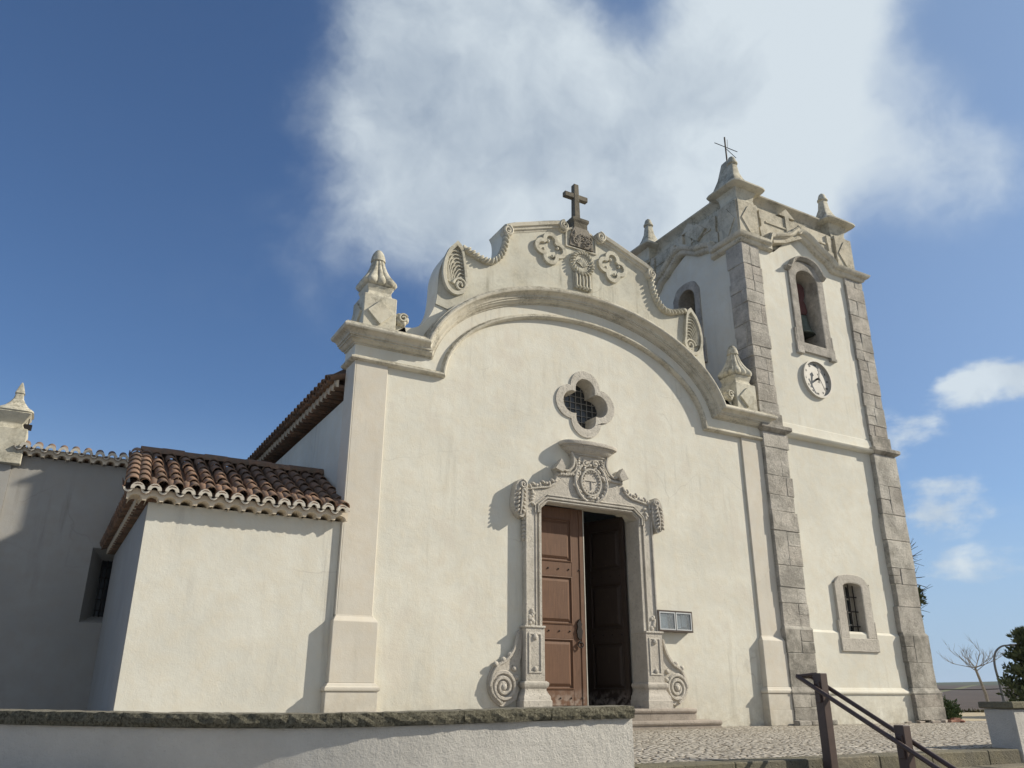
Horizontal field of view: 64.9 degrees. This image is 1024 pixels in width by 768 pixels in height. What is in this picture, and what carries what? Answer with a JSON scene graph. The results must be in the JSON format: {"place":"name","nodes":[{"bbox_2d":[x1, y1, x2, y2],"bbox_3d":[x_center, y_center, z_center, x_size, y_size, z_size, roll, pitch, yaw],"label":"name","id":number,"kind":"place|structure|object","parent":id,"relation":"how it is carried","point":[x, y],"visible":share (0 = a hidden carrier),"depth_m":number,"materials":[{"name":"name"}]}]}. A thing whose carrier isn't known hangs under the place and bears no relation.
{"place":"outdoors","nodes":[
{"label":"outdoors","id":0,"kind":"place"},
{"bbox_2d":[86,446,349,712],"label":"side chapel","id":1,"kind":"structure","parent":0,"point":[221,591],"depth_m":13.32,"materials":[{"name":"paint"}]},
{"bbox_2d":[0,0,1023,681],"label":"sky","id":2,"kind":"structure","parent":0,"point":[197,196],"materials":[{"name":"blue"}]},
{"bbox_2d":[246,184,794,729],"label":"church","id":3,"kind":"structure","parent":0,"point":[532,450],"depth_m":17.14,"materials":[{"name":"white paint"}]},
{"bbox_2d":[541,506,588,705],"bbox_3d":[0.960,4.476,16.492,1.290,3.940,0.152,12,-24,-27],"label":"door","id":4,"kind":"structure","parent":3,"relation":"in","point":[562,529],"depth_m":16.51,"materials":[{"name":"wood"}]},
{"bbox_2d":[555,371,614,437],"bbox_3d":[1.531,0.532,18.293,1.600,1.600,0.530,12,-24,-27],"label":"quatrefoil window","id":5,"kind":"structure","parent":3,"relation":"in","point":[581,400],"depth_m":18.37,"materials":[{"name":"stone"}]},
{"bbox_2d":[583,517,631,704],"bbox_3d":[2.022,4.973,17.774,1.220,3.940,0.113,-17,-27,38],"label":"door","id":6,"kind":"structure","parent":3,"relation":"in","point":[607,616],"depth_m":17.64,"materials":[{"name":"wood"}]},
{"bbox_2d":[657,610,692,632],"bbox_3d":[3.471,5.114,17.317,0.950,0.440,0.175,12,-24,-27],"label":"notice board","id":7,"kind":"object","parent":3,"relation":"attached to","point":[675,621],"visible":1,"depth_m":17.25,"materials":[{"name":"white metal"}]},
{"bbox_2d":[630,137,946,725],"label":"bell tower","id":8,"kind":"structure","parent":0,"point":[735,259],"depth_m":21.84,"materials":[{"name":"paint"}]},
{"bbox_2d":[796,283,815,339],"bbox_3d":[8.465,-2.135,23.746,0.749,1.820,0.858,-9,-23,22],"label":"bell","id":9,"kind":"object","parent":8,"relation":"hanging from","point":[808,332],"visible":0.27,"depth_m":23.63,"materials":[{"name":"green metal"}]},
{"bbox_2d":[802,360,832,398],"bbox_3d":[8.509,-0.140,22.385,1.120,1.120,0.127,12,-24,-27],"label":"wall clock","id":10,"kind":"object","parent":8,"relation":"attached to","point":[817,380],"depth_m":22.41,"materials":[{"name":"stone"}]},
{"bbox_2d":[843,584,860,631],"bbox_3d":[8.489,5.742,20.492,0.720,1.460,0.255,12,-24,-27],"label":"window","id":11,"kind":"structure","parent":8,"relation":"in","point":[846,590],"depth_m":20.60,"materials":[{"name":"black glass"}]},
{"bbox_2d":[832,574,879,652],"bbox_3d":[8.454,5.857,20.513,1.380,1.880,0.795,12,-24,-27],"label":"window frame","id":12,"kind":"structure","parent":8,"relation":"in","point":[863,605],"depth_m":20.25,"materials":[{"name":"stone"}]},
{"bbox_2d":[633,720,991,763],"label":"plaza","id":13,"kind":"structure","parent":0,"point":[684,745],"depth_m":12.04,"materials":[{"name":"stone"}]},
{"bbox_2d":[0,383,240,710],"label":"transept wing","id":14,"kind":"structure","parent":13,"relation":"on","point":[58,509],"depth_m":17.56,"materials":[{"name":"white paint"}]},
{"bbox_2d":[92,560,112,616],"bbox_3d":[-9.213,4.670,18.344,0.480,1.270,0.080,12,-24,-27],"label":"window","id":15,"kind":"structure","parent":14,"relation":"in","point":[106,567],"depth_m":18.30,"materials":[{"name":"black glass"}]},
{"bbox_2d":[910,540,931,617],"bbox_3d":[11.003,6.802,22.549,1.764,4.914,0.836,-13,-25,31],"label":"half hidden tree","id":16,"kind":"object","parent":13,"relation":"on","point":[921,595],"visible":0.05,"depth_m":22.62,"materials":[{"name":"green plant"}]},
{"bbox_2d":[959,712,985,720],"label":"sandy path","id":17,"kind":"structure","parent":0,"point":[973,716],"depth_m":25.73,"materials":[{"name":"beige sand"}]},
{"bbox_2d":[943,695,962,719],"bbox_3d":[12.087,9.113,22.356,0.828,0.936,0.869,12,-24,-27],"label":"shrub","id":18,"kind":"object","parent":17,"relation":"on","point":[953,709],"visible":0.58,"depth_m":22.16,"materials":[{"name":"green plant"}]},
{"bbox_2d":[958,708,983,712],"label":"verge undergrowth","id":19,"kind":"object","parent":17,"relation":"on","point":[977,710],"visible":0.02,"depth_m":31.82,"materials":[{"name":"green plant"}]},
{"bbox_2d":[938,634,1007,701],"bbox_3d":[17.920,11.528,30.893,2.072,3.953,2.308,12,-24,-27],"label":"bare tree","id":20,"kind":"object","parent":17,"relation":"on","point":[980,680],"visible":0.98,"depth_m":31.33,"materials":[{"name":"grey plant"}]},
{"bbox_2d":[996,626,1023,700],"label":"conifer","id":21,"kind":"object","parent":17,"relation":"on","point":[1016,655],"visible":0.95,"depth_m":24.93,"materials":[{"name":"green plant"}]},
{"bbox_2d":[936,681,1016,710],"bbox_3d":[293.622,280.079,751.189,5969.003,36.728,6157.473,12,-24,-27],"label":"terrain","id":22,"kind":"structure","parent":0,"point":[969,699],"depth_m":759.22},
{"bbox_2d":[0,705,634,767],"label":"boundary wall","id":23,"kind":"structure","parent":22,"relation":"on","point":[601,736],"depth_m":6.64,"materials":[{"name":"paint"}]},
{"bbox_2d":[634,747,1023,767],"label":"plaza steps","id":24,"kind":"structure","parent":22,"relation":"on","point":[991,757],"depth_m":9.14,"materials":[{"name":"stone"}]},
{"bbox_2d":[796,672,956,767],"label":"handrail","id":25,"kind":"object","parent":24,"relation":"on","point":[903,741],"visible":1,"depth_m":8.53,"materials":[{"name":"brown paint"}]},
{"bbox_2d":[940,687,1015,689],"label":"overhead cable","id":26,"kind":"object","parent":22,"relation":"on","point":[967,689],"visible":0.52,"depth_m":49.45,"materials":[{"name":"black paint"}]},
{"bbox_2d":[978,701,1023,762],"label":"parapet wall","id":27,"kind":"structure","parent":22,"relation":"on","point":[1005,721],"depth_m":10.63,"materials":[{"name":"paint"}]},
{"bbox_2d":[993,644,1014,700],"bbox_3d":[20.214,12.066,32.487,1.494,3.015,0.283,0,-21,1],"label":"street lamp","id":28,"kind":"object","parent":22,"relation":"on","point":[996,672],"visible":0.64,"depth_m":32.68,"materials":[{"name":"grey metal"}]}
]}

